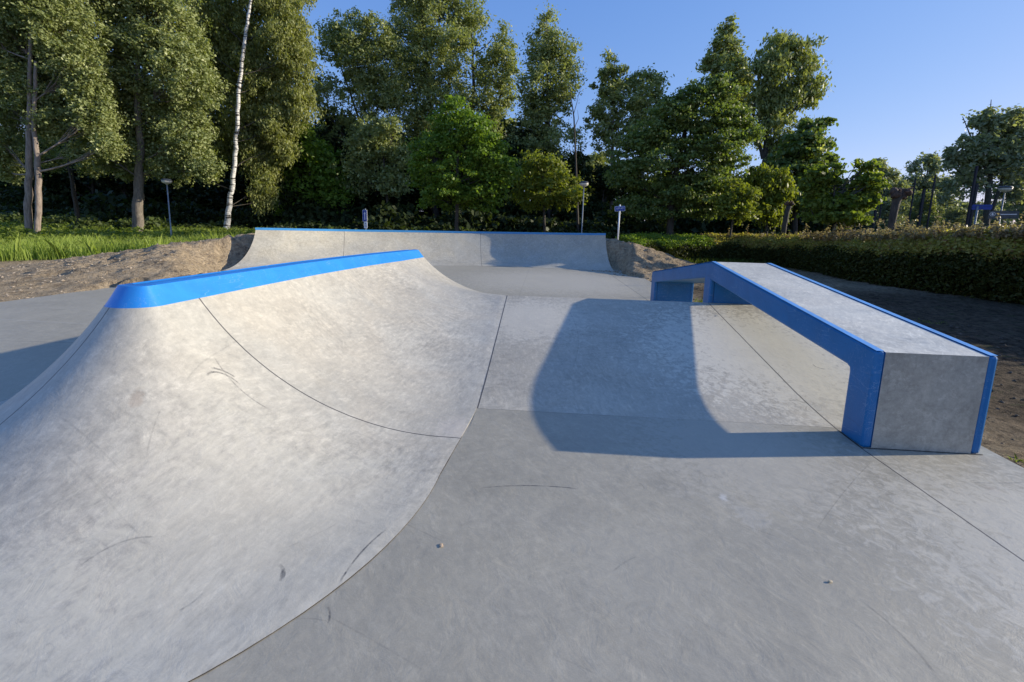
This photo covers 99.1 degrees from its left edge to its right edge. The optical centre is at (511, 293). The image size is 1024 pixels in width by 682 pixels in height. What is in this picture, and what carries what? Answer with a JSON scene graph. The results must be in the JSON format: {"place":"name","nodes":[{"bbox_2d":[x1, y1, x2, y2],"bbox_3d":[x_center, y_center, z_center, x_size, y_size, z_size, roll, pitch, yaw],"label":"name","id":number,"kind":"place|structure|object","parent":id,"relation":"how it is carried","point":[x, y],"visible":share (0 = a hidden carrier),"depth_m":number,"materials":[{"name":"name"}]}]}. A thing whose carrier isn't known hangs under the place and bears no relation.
{"place":"outdoors","nodes":[
{"label":"outdoors","id":0,"kind":"place"},
{"bbox_2d":[0,266,1023,681],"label":"floor","id":1,"kind":"structure","parent":0,"point":[598,548],"depth_m":2.10,"materials":[{"name":"concrete"}]},
{"bbox_2d":[0,249,506,681],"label":"quarter pipe","id":2,"kind":"object","parent":1,"relation":"on","point":[202,474],"visible":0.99,"depth_m":2.36,"materials":[{"name":"concrete"}]},
{"bbox_2d":[221,228,613,270],"bbox_3d":[-2.830,-1.657,16.861,13.652,1.620,3.906,-1,9,-13],"label":"quarter pipe","id":3,"kind":"object","parent":1,"relation":"on","point":[576,251],"visible":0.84,"depth_m":17.87,"materials":[{"name":"concrete"}]},
{"bbox_2d":[477,295,849,427],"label":"funbox bank","id":4,"kind":"structure","parent":1,"relation":"on","point":[743,363],"depth_m":4.56,"materials":[{"name":"concrete"}]},
{"bbox_2d":[650,261,997,454],"bbox_3d":[3.259,0.114,6.369,0.842,1.147,6.598,2,9,4],"label":"grind ledge","id":5,"kind":"object","parent":4,"relation":"on","point":[914,386],"visible":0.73,"depth_m":3.28,"materials":[{"name":"concrete"}]},
{"bbox_2d":[0,233,1023,467],"bbox_3d":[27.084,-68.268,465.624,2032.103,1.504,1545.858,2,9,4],"label":"ground","id":6,"kind":"structure","parent":0,"point":[996,319],"depth_m":10.48,"materials":[{"name":"soil"}]},
{"bbox_2d":[0,210,23,224],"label":"shrub","id":7,"kind":"object","parent":6,"relation":"on","point":[14,216],"visible":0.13,"depth_m":30.70,"materials":[{"name":"green plant"}]},
{"bbox_2d":[0,145,34,204],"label":"woodland tree","id":8,"kind":"object","parent":6,"relation":"on","point":[11,185],"visible":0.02,"depth_m":43.13,"materials":[{"name":"green plant"}]},
{"bbox_2d":[4,193,72,217],"bbox_3d":[-40.739,-6.774,37.780,5.632,4.070,4.657,8,11,36],"label":"shrub","id":9,"kind":"object","parent":6,"relation":"on","point":[49,202],"visible":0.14,"depth_m":37.17,"materials":[{"name":"green plant"}]},
{"bbox_2d":[0,125,112,206],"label":"woodland tree","id":10,"kind":"object","parent":6,"relation":"on","point":[18,195],"visible":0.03,"depth_m":41.83,"materials":[{"name":"green plant"}]},
{"bbox_2d":[41,213,75,227],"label":"shrub","id":11,"kind":"object","parent":6,"relation":"on","point":[52,219],"visible":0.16,"depth_m":30.49,"materials":[{"name":"green plant"}]},
{"bbox_2d":[18,137,113,208],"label":"woodland tree","id":12,"kind":"object","parent":6,"relation":"on","point":[57,185],"visible":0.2,"depth_m":39.48,"materials":[{"name":"green plant"}]},
{"bbox_2d":[20,30,112,223],"bbox_3d":[-30.205,-11.692,29.774,5.878,16.279,5.650,-3,10,-27],"label":"tree","id":13,"kind":"object","parent":6,"relation":"on","point":[51,153],"visible":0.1,"depth_m":30.15,"materials":[{"name":"green plant"}]},
{"bbox_2d":[0,0,139,233],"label":"poplar tree","id":14,"kind":"object","parent":6,"relation":"on","point":[39,91],"visible":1,"depth_m":23.94,"materials":[{"name":"green plant"}]},
{"bbox_2d":[70,214,108,229],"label":"shrub","id":15,"kind":"object","parent":6,"relation":"on","point":[90,220],"visible":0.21,"depth_m":27.34,"materials":[{"name":"green plant"}]},
{"bbox_2d":[80,210,123,223],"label":"shrub","id":16,"kind":"object","parent":6,"relation":"on","point":[102,217],"visible":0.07,"depth_m":33.40,"materials":[{"name":"green plant"}]},
{"bbox_2d":[106,217,131,229],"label":"shrub","id":17,"kind":"object","parent":6,"relation":"on","point":[119,223],"visible":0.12,"depth_m":29.17,"materials":[{"name":"green plant"}]},
{"bbox_2d":[0,235,247,300],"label":"loose stones","id":18,"kind":"object","parent":6,"relation":"on","point":[93,265],"visible":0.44,"depth_m":11.29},
{"bbox_2d":[74,115,174,204],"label":"woodland tree","id":19,"kind":"object","parent":6,"relation":"on","point":[153,191],"visible":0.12,"depth_m":40.62,"materials":[{"name":"green plant"}]},
{"bbox_2d":[0,225,252,260],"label":"grass","id":20,"kind":"structure","parent":6,"relation":"on","point":[17,250],"depth_m":16.56,"materials":[{"name":"green plant"}]},
{"bbox_2d":[95,197,166,219],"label":"shrub","id":21,"kind":"object","parent":6,"relation":"on","point":[122,209],"visible":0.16,"depth_m":35.19,"materials":[{"name":"green plant"}]},
{"bbox_2d":[96,142,187,206],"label":"woodland tree","id":22,"kind":"object","parent":6,"relation":"on","point":[115,188],"visible":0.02,"depth_m":42.57,"materials":[{"name":"green plant"}]},
{"bbox_2d":[126,215,172,229],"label":"shrub","id":23,"kind":"object","parent":6,"relation":"on","point":[158,221],"visible":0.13,"depth_m":28.84,"materials":[{"name":"green plant"}]},
{"bbox_2d":[78,0,234,231],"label":"poplar tree","id":24,"kind":"object","parent":6,"relation":"on","point":[160,43],"visible":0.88,"depth_m":26.64,"materials":[{"name":"green plant"}]},
{"bbox_2d":[143,200,174,217],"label":"shrub","id":25,"kind":"object","parent":6,"relation":"on","point":[156,210],"visible":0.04,"depth_m":36.19,"materials":[{"name":"green plant"}]},
{"bbox_2d":[161,179,171,235],"bbox_3d":[-18.539,-4.232,23.647,0.500,3.846,0.500,2,9,4],"label":"street lamp","id":26,"kind":"object","parent":6,"relation":"on","point":[167,181],"visible":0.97,"depth_m":23.47,"materials":[{"name":"grey metal"}]},
{"bbox_2d":[0,220,341,248],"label":"weeds","id":27,"kind":"object","parent":6,"relation":"on","point":[49,229],"visible":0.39,"depth_m":24.63,"materials":[{"name":"green plant"}]},
{"bbox_2d":[156,197,207,225],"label":"shrub","id":28,"kind":"object","parent":6,"relation":"on","point":[186,206],"visible":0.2,"depth_m":35.34,"materials":[{"name":"green plant"}]},
{"bbox_2d":[133,144,250,213],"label":"woodland tree","id":29,"kind":"object","parent":6,"relation":"on","point":[214,198],"visible":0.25,"depth_m":38.51,"materials":[{"name":"green plant"}]},
{"bbox_2d":[216,206,265,227],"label":"shrub","id":30,"kind":"object","parent":6,"relation":"on","point":[238,216],"visible":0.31,"depth_m":34.68,"materials":[{"name":"green plant"}]},
{"bbox_2d":[221,149,276,210],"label":"woodland tree","id":31,"kind":"object","parent":6,"relation":"on","point":[236,195],"visible":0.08,"depth_m":43.80,"materials":[{"name":"green plant"}]},
{"bbox_2d":[183,0,326,229],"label":"birch tree","id":32,"kind":"object","parent":6,"relation":"on","point":[248,66],"visible":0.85,"depth_m":31.50,"materials":[{"name":"leaf"},{"name":"white birch bark"}]},
{"bbox_2d":[241,209,282,227],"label":"shrub","id":33,"kind":"object","parent":6,"relation":"on","point":[271,217],"visible":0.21,"depth_m":35.36,"materials":[{"name":"green plant"}]},
{"bbox_2d":[241,126,338,211],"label":"woodland tree","id":34,"kind":"object","parent":6,"relation":"on","point":[282,200],"visible":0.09,"depth_m":35.57,"materials":[{"name":"green plant"}]},
{"bbox_2d":[273,208,307,224],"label":"shrub","id":35,"kind":"object","parent":6,"relation":"on","point":[286,217],"visible":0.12,"depth_m":34.67,"materials":[{"name":"green plant"}]},
{"bbox_2d":[272,124,361,224],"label":"young tree","id":36,"kind":"object","parent":6,"relation":"on","point":[324,183],"visible":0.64,"depth_m":35.27,"materials":[{"name":"green plant"}]},
{"bbox_2d":[298,220,335,228],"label":"shrub","id":37,"kind":"object","parent":6,"relation":"on","point":[313,225],"visible":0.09,"depth_m":32.59,"materials":[{"name":"green plant"}]},
{"bbox_2d":[286,121,362,204],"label":"woodland tree","id":38,"kind":"object","parent":6,"relation":"on","point":[324,131],"visible":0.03,"depth_m":39.36,"materials":[{"name":"green plant"}]},
{"bbox_2d":[295,197,362,227],"bbox_3d":[-15.104,-6.007,36.532,6.748,4.271,5.580,-1,9,-17],"label":"shrub","id":39,"kind":"object","parent":6,"relation":"on","point":[323,214],"visible":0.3,"depth_m":34.73,"materials":[{"name":"green plant"}]},
{"bbox_2d":[314,106,361,206],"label":"woodland tree","id":40,"kind":"object","parent":6,"relation":"on","point":[333,143],"visible":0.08,"depth_m":40.26,"materials":[{"name":"green plant"}]},
{"bbox_2d":[337,216,362,229],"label":"shrub","id":41,"kind":"object","parent":6,"relation":"on","point":[355,224],"visible":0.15,"depth_m":32.47,"materials":[{"name":"green plant"}]},
{"bbox_2d":[337,201,377,225],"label":"shrub","id":42,"kind":"object","parent":6,"relation":"on","point":[357,212],"visible":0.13,"depth_m":36.01,"materials":[{"name":"green plant"}]},
{"bbox_2d":[308,5,426,204],"bbox_3d":[-13.174,-15.022,39.198,11.742,20.826,6.802,2,9,4],"label":"willow tree","id":43,"kind":"object","parent":6,"relation":"on","point":[355,50],"visible":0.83,"depth_m":37.76,"materials":[{"name":"green plant"}]},
{"bbox_2d":[324,110,418,209],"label":"tree","id":44,"kind":"object","parent":6,"relation":"on","point":[388,176],"visible":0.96,"depth_m":35.27,"materials":[{"name":"green plant"}]},
{"bbox_2d":[357,216,398,229],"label":"shrub","id":45,"kind":"object","parent":6,"relation":"on","point":[381,224],"visible":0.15,"depth_m":29.83,"materials":[{"name":"green plant"}]},
{"bbox_2d":[348,155,418,217],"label":"woodland tree","id":46,"kind":"object","parent":6,"relation":"on","point":[369,202],"visible":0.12,"depth_m":39.18,"materials":[{"name":"green plant"}]},
{"bbox_2d":[354,199,423,227],"bbox_3d":[-9.053,-5.464,34.404,5.316,4.123,6.429,7,10,31],"label":"shrub","id":47,"kind":"object","parent":6,"relation":"on","point":[397,213],"visible":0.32,"depth_m":33.38,"materials":[{"name":"green plant"}]},
{"bbox_2d":[382,135,430,218],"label":"woodland tree","id":48,"kind":"object","parent":6,"relation":"on","point":[416,194],"visible":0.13,"depth_m":42.60,"materials":[{"name":"green plant"}]},
{"bbox_2d":[413,212,444,228],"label":"shrub","id":49,"kind":"object","parent":6,"relation":"on","point":[427,220],"visible":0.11,"depth_m":33.90,"materials":[{"name":"green plant"}]},
{"bbox_2d":[385,0,482,219],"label":"willow tree","id":50,"kind":"object","parent":6,"relation":"on","point":[424,39],"visible":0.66,"depth_m":39.12,"materials":[{"name":"green plant"}]},
{"bbox_2d":[424,220,454,230],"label":"shrub","id":51,"kind":"object","parent":6,"relation":"on","point":[442,226],"visible":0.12,"depth_m":31.34,"materials":[{"name":"green plant"}]},
{"bbox_2d":[400,94,525,230],"bbox_3d":[-2.811,-6.619,24.535,7.162,8.822,4.659,2,9,4],"label":"maple tree","id":52,"kind":"object","parent":6,"relation":"on","point":[443,142],"visible":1,"depth_m":23.86,"materials":[{"name":"green plant"}]},
{"bbox_2d":[437,206,500,231],"bbox_3d":[-3.235,-5.206,34.581,6.029,3.767,4.985,5,9,22],"label":"shrub","id":53,"kind":"object","parent":6,"relation":"on","point":[469,218],"visible":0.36,"depth_m":33.48,"materials":[{"name":"green plant"}]},
{"bbox_2d":[440,127,503,220],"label":"woodland tree","id":54,"kind":"object","parent":6,"relation":"on","point":[464,146],"visible":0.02,"depth_m":37.37,"materials":[{"name":"green plant"}]},
{"bbox_2d":[441,0,525,138],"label":"willow tree","id":55,"kind":"object","parent":6,"relation":"on","point":[492,60],"visible":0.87,"depth_m":41.05,"materials":[{"name":"green plant"}]},
{"bbox_2d":[461,118,546,219],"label":"woodland tree","id":56,"kind":"object","parent":6,"relation":"on","point":[512,208],"visible":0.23,"depth_m":37.55,"materials":[{"name":"green plant"}]},
{"bbox_2d":[489,211,521,231],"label":"shrub","id":57,"kind":"object","parent":6,"relation":"on","point":[506,222],"visible":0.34,"depth_m":34.17,"materials":[{"name":"green plant"}]},
{"bbox_2d":[511,215,547,232],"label":"shrub","id":58,"kind":"object","parent":6,"relation":"on","point":[525,225],"visible":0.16,"depth_m":33.74,"materials":[{"name":"green plant"}]},
{"bbox_2d":[505,0,587,218],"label":"poplar tree","id":59,"kind":"object","parent":6,"relation":"on","point":[546,52],"visible":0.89,"depth_m":37.03,"materials":[{"name":"green plant"}]},
{"bbox_2d":[505,149,590,232],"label":"young tree","id":60,"kind":"object","parent":6,"relation":"on","point":[555,170],"visible":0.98,"depth_m":27.79,"materials":[{"name":"green plant"}]},
{"bbox_2d":[527,213,569,232],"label":"shrub","id":61,"kind":"object","parent":6,"relation":"on","point":[551,222],"visible":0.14,"depth_m":33.33,"materials":[{"name":"green plant"}]},
{"bbox_2d":[530,154,571,216],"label":"woodland tree","id":62,"kind":"object","parent":6,"relation":"on","point":[539,213],"visible":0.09,"depth_m":39.71,"materials":[{"name":"green plant"}]},
{"bbox_2d":[549,223,577,232],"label":"shrub","id":63,"kind":"object","parent":6,"relation":"on","point":[558,229],"visible":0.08,"depth_m":29.76,"materials":[{"name":"green plant"}]},
{"bbox_2d":[567,91,578,232],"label":"dead tree","id":64,"kind":"object","parent":6,"relation":"on","point":[577,212],"visible":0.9,"depth_m":32.56,"materials":[{"name":"grey plant"}]},
{"bbox_2d":[550,145,596,222],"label":"woodland tree","id":65,"kind":"object","parent":6,"relation":"on","point":[585,171],"visible":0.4,"depth_m":37.66,"materials":[{"name":"green plant"}]},
{"bbox_2d":[568,217,600,231],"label":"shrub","id":66,"kind":"object","parent":6,"relation":"on","point":[586,227],"visible":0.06,"depth_m":33.81,"materials":[{"name":"green plant"}]},
{"bbox_2d":[578,163,622,220],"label":"woodland tree","id":67,"kind":"object","parent":6,"relation":"on","point":[599,197],"visible":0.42,"depth_m":38.39,"materials":[{"name":"green plant"}]},
{"bbox_2d":[575,151,625,225],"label":"woodland tree","id":68,"kind":"object","parent":6,"relation":"on","point":[596,158],"visible":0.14,"depth_m":47.85,"materials":[{"name":"green plant"}]},
{"bbox_2d":[587,218,624,234],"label":"shrub","id":69,"kind":"object","parent":6,"relation":"on","point":[597,225],"visible":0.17,"depth_m":32.77,"materials":[{"name":"green plant"}]},
{"bbox_2d":[582,46,633,209],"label":"willow tree","id":70,"kind":"object","parent":6,"relation":"on","point":[611,94],"visible":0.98,"depth_m":38.04,"materials":[{"name":"green plant"}]},
{"bbox_2d":[589,200,647,233],"bbox_3d":[8.290,-5.230,35.120,5.354,4.358,6.474,-5,11,-38],"label":"shrub","id":71,"kind":"object","parent":6,"relation":"on","point":[609,215],"visible":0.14,"depth_m":34.19,"materials":[{"name":"green plant"}]},
{"bbox_2d":[614,157,651,206],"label":"woodland tree","id":72,"kind":"object","parent":6,"relation":"on","point":[622,192],"visible":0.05,"depth_m":40.68,"materials":[{"name":"green plant"}]},
{"bbox_2d":[608,63,674,207],"bbox_3d":[11.433,-12.221,39.379,6.432,16.553,5.976,2,9,4],"label":"willow tree","id":73,"kind":"object","parent":6,"relation":"on","point":[645,95],"visible":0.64,"depth_m":38.24,"materials":[{"name":"green plant"}]},
{"bbox_2d":[615,213,678,233],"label":"shrub","id":74,"kind":"object","parent":6,"relation":"on","point":[641,225],"visible":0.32,"depth_m":32.63,"materials":[{"name":"green plant"}]},
{"bbox_2d":[615,232,719,260],"bbox_3d":[8.309,-2.440,23.566,6.121,1.755,2.485,-2,9,-21],"label":"hedge","id":75,"kind":"object","parent":6,"relation":"on","point":[685,246],"visible":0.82,"depth_m":23.12,"materials":[{"name":"green plant"}]},
{"bbox_2d":[597,69,771,235],"bbox_3d":[9.715,-7.151,25.379,9.531,10.662,5.484,2,9,4],"label":"maple tree","id":76,"kind":"object","parent":6,"relation":"on","point":[718,159],"visible":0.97,"depth_m":24.68,"materials":[{"name":"green plant"}]},
{"bbox_2d":[674,200,735,234],"bbox_3d":[14.992,-5.276,35.141,6.580,4.876,5.441,8,11,37],"label":"shrub","id":77,"kind":"object","parent":6,"relation":"on","point":[694,228],"visible":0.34,"depth_m":33.60,"materials":[{"name":"green plant"}]},
{"bbox_2d":[694,217,731,234],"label":"shrub","id":78,"kind":"object","parent":6,"relation":"on","point":[713,229],"visible":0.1,"depth_m":33.36,"materials":[{"name":"green plant"}]},
{"bbox_2d":[691,10,759,172],"bbox_3d":[19.407,-14.417,39.971,5.791,21.187,5.485,-3,10,-26],"label":"poplar tree","id":79,"kind":"object","parent":6,"relation":"on","point":[726,55],"visible":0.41,"depth_m":38.41,"materials":[{"name":"green plant"}]},
{"bbox_2d":[676,256,784,266],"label":"grass","id":80,"kind":"structure","parent":6,"relation":"on","point":[697,261],"depth_m":22.32,"materials":[{"name":"green plant"}]},
{"bbox_2d":[711,177,765,236],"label":"young tree","id":81,"kind":"object","parent":6,"relation":"on","point":[736,203],"visible":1,"depth_m":23.26,"materials":[{"name":"green plant"}]},
{"bbox_2d":[720,213,758,233],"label":"shrub","id":82,"kind":"object","parent":6,"relation":"on","point":[740,228],"visible":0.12,"depth_m":32.88,"materials":[{"name":"green plant"}]},
{"bbox_2d":[702,224,809,267],"bbox_3d":[13.151,-2.510,23.211,6.204,2.299,3.081,10,12,44],"label":"hedge","id":83,"kind":"object","parent":6,"relation":"on","point":[771,248],"visible":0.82,"depth_m":22.99,"materials":[{"name":"green plant"}]},
{"bbox_2d":[740,219,791,234],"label":"shrub","id":84,"kind":"object","parent":6,"relation":"on","point":[777,230],"visible":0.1,"depth_m":31.69,"materials":[{"name":"green plant"}]},
{"bbox_2d":[738,162,800,234],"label":"weeping tree","id":85,"kind":"object","parent":6,"relation":"on","point":[778,190],"visible":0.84,"depth_m":25.85,"materials":[{"name":"green plant"}]},
{"bbox_2d":[781,201,794,234],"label":"pollard willow","id":86,"kind":"object","parent":6,"relation":"on","point":[789,204],"visible":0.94,"depth_m":22.61,"materials":[{"name":"brown plant"}]},
{"bbox_2d":[741,27,835,164],"bbox_3d":[22.527,-12.755,37.058,7.560,18.823,5.295,2,9,4],"label":"willow tree","id":87,"kind":"object","parent":6,"relation":"on","point":[775,104],"visible":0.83,"depth_m":35.51,"materials":[{"name":"green plant"}]},
{"bbox_2d":[787,211,813,233],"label":"shrub","id":88,"kind":"object","parent":6,"relation":"on","point":[804,223],"visible":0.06,"depth_m":32.86,"materials":[{"name":"green plant"}]},
{"bbox_2d":[762,116,844,233],"bbox_3d":[20.106,-7.445,31.113,6.208,9.938,4.782,2,9,4],"label":"maple tree","id":89,"kind":"object","parent":6,"relation":"on","point":[808,144],"visible":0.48,"depth_m":29.95,"materials":[{"name":"green plant"}]},
{"bbox_2d":[788,211,846,233],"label":"shrub","id":90,"kind":"object","parent":6,"relation":"on","point":[819,227],"visible":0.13,"depth_m":32.55,"materials":[{"name":"green plant"}]},
{"bbox_2d":[650,281,1023,443],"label":"loose stones","id":91,"kind":"object","parent":6,"relation":"on","point":[1001,401],"visible":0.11,"depth_m":6.63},
{"bbox_2d":[796,158,893,238],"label":"ash tree","id":92,"kind":"object","parent":6,"relation":"on","point":[842,207],"visible":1,"depth_m":18.39,"materials":[{"name":"green plant"}]},
{"bbox_2d":[865,197,906,230],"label":"woodland tree","id":93,"kind":"object","parent":6,"relation":"on","point":[889,201],"visible":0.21,"depth_m":41.18,"materials":[{"name":"green plant"}]},
{"bbox_2d":[869,157,916,215],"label":"poplar tree","id":94,"kind":"object","parent":6,"relation":"on","point":[893,176],"visible":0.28,"depth_m":52.62,"materials":[{"name":"green plant"}]},
{"bbox_2d":[887,187,912,230],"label":"pollard willow","id":95,"kind":"object","parent":6,"relation":"on","point":[898,195],"visible":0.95,"depth_m":15.82,"materials":[{"name":"brown plant"}]},
{"bbox_2d":[786,208,1023,304],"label":"hedge","id":96,"kind":"object","parent":6,"relation":"on","point":[982,262],"visible":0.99,"depth_m":13.18,"materials":[{"name":"green plant"}]},
{"bbox_2d":[898,189,945,229],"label":"woodland tree","id":97,"kind":"object","parent":6,"relation":"on","point":[932,213],"visible":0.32,"depth_m":41.65,"materials":[{"name":"green plant"}]},
{"bbox_2d":[841,165,1023,230],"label":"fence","id":98,"kind":"object","parent":6,"relation":"on","point":[975,177],"visible":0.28,"depth_m":15.86,"materials":[{"name":"plant"}]},
{"bbox_2d":[902,148,965,219],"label":"poplar tree","id":99,"kind":"object","parent":6,"relation":"on","point":[929,165],"visible":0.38,"depth_m":55.97,"materials":[{"name":"green plant"}]},
{"bbox_2d":[872,181,1023,231],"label":"ball court fence","id":100,"kind":"object","parent":6,"relation":"on","point":[923,204],"visible":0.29,"depth_m":25.73,"materials":[{"name":"metal"}]},
{"bbox_2d":[939,206,980,228],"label":"woodland tree","id":101,"kind":"object","parent":6,"relation":"on","point":[957,213],"visible":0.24,"depth_m":40.99,"materials":[{"name":"green plant"}]},
{"bbox_2d":[933,100,1023,228],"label":"willow tree","id":102,"kind":"object","parent":6,"relation":"on","point":[996,142],"visible":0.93,"depth_m":32.05,"materials":[{"name":"green plant"}]},
{"bbox_2d":[971,205,992,223],"bbox_3d":[16.158,-1.627,15.245,0.500,2.884,0.060,6,10,29],"label":"street sign","id":103,"kind":"object","parent":6,"relation":"on","point":[989,207],"visible":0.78,"depth_m":15.08,"materials":[{"name":"blue metal"}]},
{"bbox_2d":[988,211,1019,218],"bbox_3d":[15.613,-2.494,13.870,0.044,0.245,0.648,-6,12,-42],"label":"notice board","id":104,"kind":"object","parent":6,"relation":"on","point":[1003,215],"visible":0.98,"depth_m":13.85,"materials":[{"name":"grey metal"}]},
{"bbox_2d":[995,169,1023,215],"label":"willow tree","id":105,"kind":"object","parent":6,"relation":"on","point":[1020,207],"visible":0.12,"depth_m":36.59,"materials":[{"name":"green plant"}]},
{"bbox_2d":[1,0,1023,223],"label":"sky","id":106,"kind":"structure","parent":0,"point":[904,73],"materials":[{"name":"blue"}]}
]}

